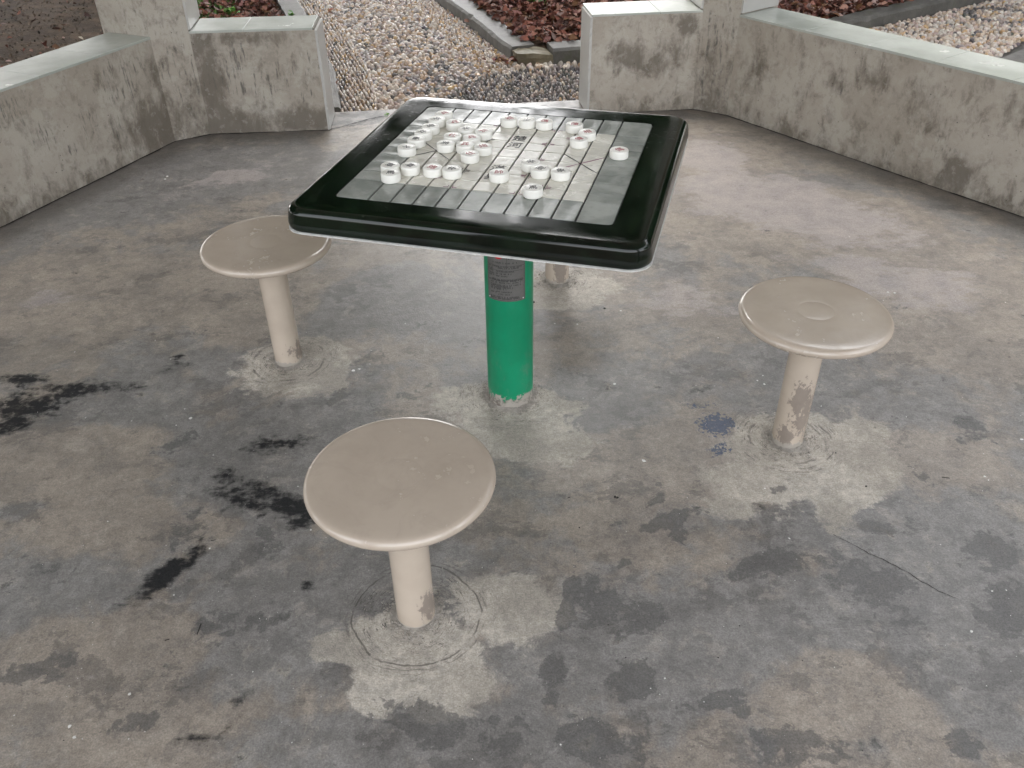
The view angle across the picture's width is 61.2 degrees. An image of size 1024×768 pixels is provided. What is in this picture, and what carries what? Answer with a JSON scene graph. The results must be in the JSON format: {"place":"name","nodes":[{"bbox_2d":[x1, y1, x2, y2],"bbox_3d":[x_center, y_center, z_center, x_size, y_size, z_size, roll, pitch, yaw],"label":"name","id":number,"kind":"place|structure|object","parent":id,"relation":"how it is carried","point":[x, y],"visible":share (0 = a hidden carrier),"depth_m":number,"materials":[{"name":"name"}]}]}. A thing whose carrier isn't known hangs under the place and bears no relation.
{"place":"outdoors","nodes":[
{"label":"outdoors","id":0,"kind":"place"},
{"bbox_2d":[0,0,546,65],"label":"ground","id":1,"kind":"structure","parent":0,"point":[34,34],"depth_m":6.76,"materials":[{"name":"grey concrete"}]},
{"bbox_2d":[0,0,102,64],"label":"fallen leaves","id":2,"kind":"object","parent":1,"relation":"on","point":[24,48],"visible":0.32,"depth_m":6.71,"materials":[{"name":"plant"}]},
{"bbox_2d":[0,0,283,67],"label":"fallen leaves","id":3,"kind":"object","parent":1,"relation":"on","point":[266,7],"visible":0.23,"depth_m":6.92,"materials":[{"name":"brown plant"}]},
{"bbox_2d":[197,0,237,17],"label":"grass","id":4,"kind":"structure","parent":1,"relation":"on","point":[215,11],"depth_m":7.05,"materials":[{"name":"green plant"}]},
{"bbox_2d":[223,7,239,15],"bbox_3d":[-2.214,-2.941,6.838,0.143,0.078,0.106,-15,38,-19],"label":"weed","id":5,"kind":"object","parent":1,"relation":"on","point":[229,10],"visible":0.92,"depth_m":6.82,"materials":[{"name":"green plant"}]},
{"bbox_2d":[276,0,340,111],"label":"kerb","id":6,"kind":"structure","parent":1,"relation":"on","point":[294,6],"depth_m":6.76,"materials":[{"name":"grey concrete"}]},
{"bbox_2d":[434,0,533,60],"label":"kerb","id":7,"kind":"structure","parent":1,"relation":"on","point":[498,36],"depth_m":6.22,"materials":[{"name":"concrete"}]},
{"bbox_2d":[512,46,553,65],"bbox_3d":[0.150,-2.162,5.736,0.302,0.115,0.189,-1,36,0],"label":"corner stone","id":8,"kind":"object","parent":1,"relation":"on","point":[533,55],"visible":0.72,"depth_m":5.66,"materials":[{"name":"beige stone"}]},
{"bbox_2d":[547,40,580,64],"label":"kerb","id":9,"kind":"structure","parent":1,"relation":"on","point":[564,51],"depth_m":5.67,"materials":[{"name":"concrete"}]},
{"bbox_2d":[828,0,991,27],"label":"kerb","id":10,"kind":"structure","parent":1,"relation":"on","point":[884,15],"depth_m":6.46,"materials":[{"name":"concrete"}]},
{"bbox_2d":[298,0,579,111],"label":"pebble path","id":11,"kind":"structure","parent":0,"point":[428,74],"depth_m":5.48,"materials":[{"name":"grey gravel"}]},
{"bbox_2d":[328,0,521,83],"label":"fallen leaves","id":12,"kind":"object","parent":11,"relation":"on","point":[503,58],"visible":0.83,"depth_m":5.69,"materials":[{"name":"brown plant"}]},
{"bbox_2d":[0,100,1023,767],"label":"floor","id":13,"kind":"structure","parent":0,"point":[740,592],"depth_m":2.27,"materials":[{"name":"concrete"}]},
{"bbox_2d":[0,32,174,226],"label":"wall","id":14,"kind":"structure","parent":13,"relation":"on","point":[76,116],"depth_m":3.85,"materials":[{"name":"paint"}]},
{"bbox_2d":[0,141,175,227],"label":"wall joint","id":15,"kind":"object","parent":13,"relation":"on","point":[85,185],"depth_m":3.96,"materials":[{"name":"grey concrete"}]},
{"bbox_2d":[95,0,210,140],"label":"column","id":16,"kind":"structure","parent":13,"relation":"on","point":[165,26],"depth_m":4.20,"materials":[{"name":"paint"}]},
{"bbox_2d":[189,15,334,133],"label":"wall","id":17,"kind":"structure","parent":13,"relation":"on","point":[265,74],"depth_m":4.35,"materials":[{"name":"paint"}]},
{"bbox_2d":[200,215,331,370],"bbox_3d":[-0.722,-0.245,2.670,0.380,0.433,0.380,-1,36,0],"label":"stool","id":18,"kind":"object","parent":13,"relation":"on","point":[270,253],"visible":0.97,"depth_m":2.56,"materials":[{"name":"beige metal"}]},
{"bbox_2d":[217,130,315,133],"bbox_3d":[-1.262,-1.312,4.503,0.604,0.001,0.018,-3,36,-3],"label":"wall joint","id":19,"kind":"object","parent":13,"relation":"on","point":[259,132],"depth_m":4.50,"materials":[{"name":"grey concrete"}]},
{"bbox_2d":[303,417,495,633],"bbox_3d":[-0.219,0.352,1.836,0.380,0.433,0.380,-1,36,0],"label":"stool","id":20,"kind":"object","parent":13,"relation":"on","point":[405,492],"visible":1,"depth_m":1.71,"materials":[{"name":"beige metal"}]},
{"bbox_2d":[330,107,576,129],"bbox_3d":[-0.290,-1.471,4.703,1.408,0.001,0.181,-8,37,-10],"label":"threshold crack","id":21,"kind":"object","parent":13,"relation":"on","point":[382,116],"visible":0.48,"depth_m":4.63,"materials":[{"name":"grey concrete"}]},
{"bbox_2d":[288,97,687,414],"bbox_3d":[-0.008,-0.266,2.406,0.841,0.760,0.845,8,37,13],"label":"game table","id":22,"kind":"object","parent":13,"relation":"on","point":[600,208],"visible":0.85,"depth_m":2.05,"materials":[{"name":"black plastic"}]},
{"bbox_2d":[380,161,399,171],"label":"chess piece","id":23,"kind":"object","parent":22,"relation":"on","point":[389,165],"visible":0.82,"depth_m":2.09,"materials":[{"name":"beige plastic"}]},
{"bbox_2d":[381,169,400,183],"bbox_3d":[-0.289,-0.496,2.063,0.047,0.020,0.047,-1,36,0],"label":"chess piece","id":24,"kind":"object","parent":22,"relation":"on","point":[390,176],"visible":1,"depth_m":2.05,"materials":[{"name":"beige plastic"}]},
{"bbox_2d":[397,143,415,157],"bbox_3d":[-0.267,-0.594,2.198,0.047,0.020,0.047,-7,36,-8],"label":"chess piece","id":25,"kind":"object","parent":22,"relation":"on","point":[405,150],"visible":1,"depth_m":2.19,"materials":[{"name":"beige plastic"}]},
{"bbox_2d":[401,162,419,176],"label":"chess piece","id":26,"kind":"object","parent":22,"relation":"on","point":[409,169],"visible":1,"depth_m":2.08,"materials":[{"name":"beige plastic"}]},
{"bbox_2d":[407,135,425,148],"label":"chess piece","id":27,"kind":"object","parent":22,"relation":"on","point":[418,141],"visible":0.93,"depth_m":2.23,"materials":[{"name":"beige plastic"}]},
{"bbox_2d":[414,129,431,141],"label":"chess piece","id":28,"kind":"object","parent":22,"relation":"on","point":[426,134],"visible":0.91,"depth_m":2.27,"materials":[{"name":"beige plastic"}]},
{"bbox_2d":[422,123,439,135],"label":"chess piece","id":29,"kind":"object","parent":22,"relation":"on","point":[434,128],"visible":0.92,"depth_m":2.31,"materials":[{"name":"beige plastic"}]},
{"bbox_2d":[423,163,441,177],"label":"chess piece","id":30,"kind":"object","parent":22,"relation":"on","point":[432,170],"visible":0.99,"depth_m":2.07,"materials":[{"name":"beige plastic"}]},
{"bbox_2d":[428,116,445,127],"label":"chess piece","id":31,"kind":"object","parent":22,"relation":"on","point":[440,121],"visible":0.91,"depth_m":2.35,"materials":[{"name":"beige plastic"}]},
{"bbox_2d":[436,110,452,121],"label":"chess piece","id":32,"kind":"object","parent":22,"relation":"on","point":[447,114],"visible":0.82,"depth_m":2.39,"materials":[{"name":"beige plastic"}]},
{"bbox_2d":[437,140,454,153],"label":"chess piece","id":33,"kind":"object","parent":22,"relation":"on","point":[445,146],"visible":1,"depth_m":2.20,"materials":[{"name":"beige plastic"}]},
{"bbox_2d":[442,165,461,179],"bbox_3d":[-0.144,-0.509,2.078,0.047,0.020,0.047,-3,36,-2],"label":"chess piece","id":34,"kind":"object","parent":22,"relation":"on","point":[451,172],"visible":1,"depth_m":2.06,"materials":[{"name":"beige plastic"}]},
{"bbox_2d":[444,132,461,144],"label":"chess piece","id":35,"kind":"object","parent":22,"relation":"on","point":[455,137],"visible":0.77,"depth_m":2.25,"materials":[{"name":"beige plastic"}]},
{"bbox_2d":[446,119,463,131],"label":"chess piece","id":36,"kind":"object","parent":22,"relation":"on","point":[452,125],"visible":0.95,"depth_m":2.33,"materials":[{"name":"beige plastic"}]},
{"bbox_2d":[456,141,473,153],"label":"chess piece","id":37,"kind":"object","parent":22,"relation":"on","point":[461,146],"visible":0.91,"depth_m":2.20,"materials":[{"name":"beige plastic"}]},
{"bbox_2d":[457,125,474,137],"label":"chess piece","id":38,"kind":"object","parent":22,"relation":"on","point":[464,130],"visible":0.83,"depth_m":2.29,"materials":[{"name":"beige plastic"}]},
{"bbox_2d":[460,150,478,163],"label":"chess piece","id":39,"kind":"object","parent":22,"relation":"on","point":[469,156],"visible":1,"depth_m":2.14,"materials":[{"name":"beige plastic"}]},
{"bbox_2d":[463,134,480,144],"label":"chess piece","id":40,"kind":"object","parent":22,"relation":"on","point":[475,138],"visible":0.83,"depth_m":2.24,"materials":[{"name":"beige plastic"}]},
{"bbox_2d":[474,142,491,156],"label":"chess piece","id":41,"kind":"object","parent":22,"relation":"on","point":[483,149],"visible":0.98,"depth_m":2.18,"materials":[{"name":"beige plastic"}]},
{"bbox_2d":[475,128,491,140],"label":"chess piece","id":42,"kind":"object","parent":22,"relation":"on","point":[485,134],"visible":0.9,"depth_m":2.27,"materials":[{"name":"beige plastic"}]},
{"bbox_2d":[489,168,508,183],"bbox_3d":[-0.031,-0.495,2.057,0.047,0.020,0.047,3,36,5],"label":"chess piece","id":43,"kind":"object","parent":22,"relation":"on","point":[498,175],"visible":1,"depth_m":2.04,"materials":[{"name":"beige plastic"}]},
{"bbox_2d":[500,115,517,127],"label":"chess piece","id":44,"kind":"object","parent":22,"relation":"on","point":[509,121],"visible":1,"depth_m":2.35,"materials":[{"name":"beige plastic"}]},
{"bbox_2d":[518,117,535,129],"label":"chess piece","id":45,"kind":"object","parent":22,"relation":"on","point":[526,123],"visible":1,"depth_m":2.34,"materials":[{"name":"beige plastic"}]},
{"bbox_2d":[521,158,539,172],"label":"chess piece","id":46,"kind":"object","parent":22,"relation":"on","point":[527,164],"visible":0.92,"depth_m":2.10,"materials":[{"name":"beige plastic"}]},
{"bbox_2d":[523,183,542,198],"bbox_3d":[0.048,-0.442,1.982,0.047,0.020,0.047,-2,36,-2],"label":"chess piece","id":47,"kind":"object","parent":22,"relation":"on","point":[532,190],"visible":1,"depth_m":1.97,"materials":[{"name":"beige plastic"}]},
{"bbox_2d":[531,164,549,179],"bbox_3d":[0.068,-0.509,2.074,0.047,0.020,0.047,26,44,32],"label":"chess piece","id":48,"kind":"object","parent":22,"relation":"on","point":[540,171],"visible":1,"depth_m":2.06,"materials":[{"name":"beige plastic"}]},
{"bbox_2d":[536,118,552,130],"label":"chess piece","id":49,"kind":"object","parent":22,"relation":"on","point":[544,124],"visible":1,"depth_m":2.33,"materials":[{"name":"beige plastic"}]},
{"bbox_2d":[551,166,570,181],"bbox_3d":[0.116,-0.501,2.062,0.047,0.020,0.047,-5,36,-6],"label":"chess piece","id":50,"kind":"object","parent":22,"relation":"on","point":[560,174],"visible":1,"depth_m":2.05,"materials":[{"name":"beige plastic"}]},
{"bbox_2d":[566,121,582,133],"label":"chess piece","id":51,"kind":"object","parent":22,"relation":"on","point":[573,127],"visible":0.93,"depth_m":2.31,"materials":[{"name":"beige plastic"}]},
{"bbox_2d":[570,135,587,148],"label":"chess piece","id":52,"kind":"object","parent":22,"relation":"on","point":[578,142],"visible":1,"depth_m":2.22,"materials":[{"name":"beige plastic"}]},
{"bbox_2d":[578,128,595,141],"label":"chess piece","id":53,"kind":"object","parent":22,"relation":"on","point":[590,134],"visible":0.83,"depth_m":2.26,"materials":[{"name":"beige plastic"}]},
{"bbox_2d":[609,146,628,160],"bbox_3d":[0.268,-0.578,2.166,0.047,0.020,0.047,-21,41,-26],"label":"chess piece","id":54,"kind":"object","parent":22,"relation":"on","point":[618,153],"visible":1,"depth_m":2.15,"materials":[{"name":"beige plastic"}]},
{"bbox_2d":[21,227,1002,763],"bbox_3d":[-0.115,-0.227,2.983,4.445,0.004,3.295,-1,36,0],"label":"dark grit","id":55,"kind":"object","parent":13,"relation":"on","point":[579,527],"visible":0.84,"depth_m":2.14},
{"bbox_2d":[12,176,1023,759],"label":"white grit","id":56,"kind":"object","parent":13,"relation":"on","point":[310,530],"visible":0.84,"depth_m":2.12,"materials":[{"name":"paint"}]},
{"bbox_2d":[249,265,841,664],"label":"mortar crumbs","id":57,"kind":"object","parent":13,"relation":"on","point":[442,603],"visible":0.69,"depth_m":2.43,"materials":[{"name":"grey concrete"}]},
{"bbox_2d":[542,263,571,287],"bbox_3d":[0.164,-0.553,3.079,0.380,0.433,0.380,-1,36,0],"label":"stool","id":58,"kind":"object","parent":13,"relation":"on","point":[556,274],"visible":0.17,"depth_m":3.15,"materials":[{"name":"beige metal"}]},
{"bbox_2d":[579,0,702,111],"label":"wall","id":59,"kind":"structure","parent":13,"relation":"on","point":[637,56],"depth_m":4.54,"materials":[{"name":"paint"}]},
{"bbox_2d":[691,0,778,114],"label":"column","id":60,"kind":"structure","parent":13,"relation":"on","point":[718,35],"depth_m":4.49,"materials":[{"name":"paint"}]},
{"bbox_2d":[738,276,893,452],"bbox_3d":[0.772,-0.011,2.317,0.380,0.433,0.380,-1,36,0],"label":"stool","id":61,"kind":"object","parent":13,"relation":"on","point":[809,324],"visible":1,"depth_m":2.21,"materials":[{"name":"beige metal"}]},
{"bbox_2d":[727,7,1023,216],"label":"wall","id":62,"kind":"structure","parent":13,"relation":"on","point":[946,118],"depth_m":3.89,"materials":[{"name":"paint"}]},
{"bbox_2d":[727,115,1023,217],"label":"wall joint","id":63,"kind":"object","parent":13,"relation":"on","point":[880,168],"depth_m":4.00,"materials":[{"name":"grey concrete"}]},
{"bbox_2d":[833,534,956,598],"bbox_3d":[0.904,0.431,2.055,0.299,0.001,0.010,29,45,34],"label":"floor crack","id":64,"kind":"object","parent":13,"relation":"on","point":[898,567],"visible":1,"depth_m":2.05,"materials":[{"name":"grey concrete"}]},
{"bbox_2d":[468,0,913,47],"bbox_3d":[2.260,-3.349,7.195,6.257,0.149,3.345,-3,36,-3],"label":"fallen leaves","id":65,"kind":"object","parent":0,"point":[517,11],"visible":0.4,"depth_m":6.35,"materials":[{"name":"brown plant"}]},
{"bbox_2d":[896,7,1023,57],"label":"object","id":66,"kind":"structure","parent":0,"point":[1018,48],"depth_m":5.89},
{"bbox_2d":[869,0,1023,56],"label":"pebbles","id":67,"kind":"object","parent":66,"relation":"on","point":[993,17],"visible":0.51,"depth_m":6.29,"materials":[{"name":"gravel"}]},
{"bbox_2d":[1002,49,1023,62],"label":"kerb","id":68,"kind":"structure","parent":66,"relation":"on","point":[1017,56],"depth_m":5.63,"materials":[{"name":"grey concrete"}]}
]}

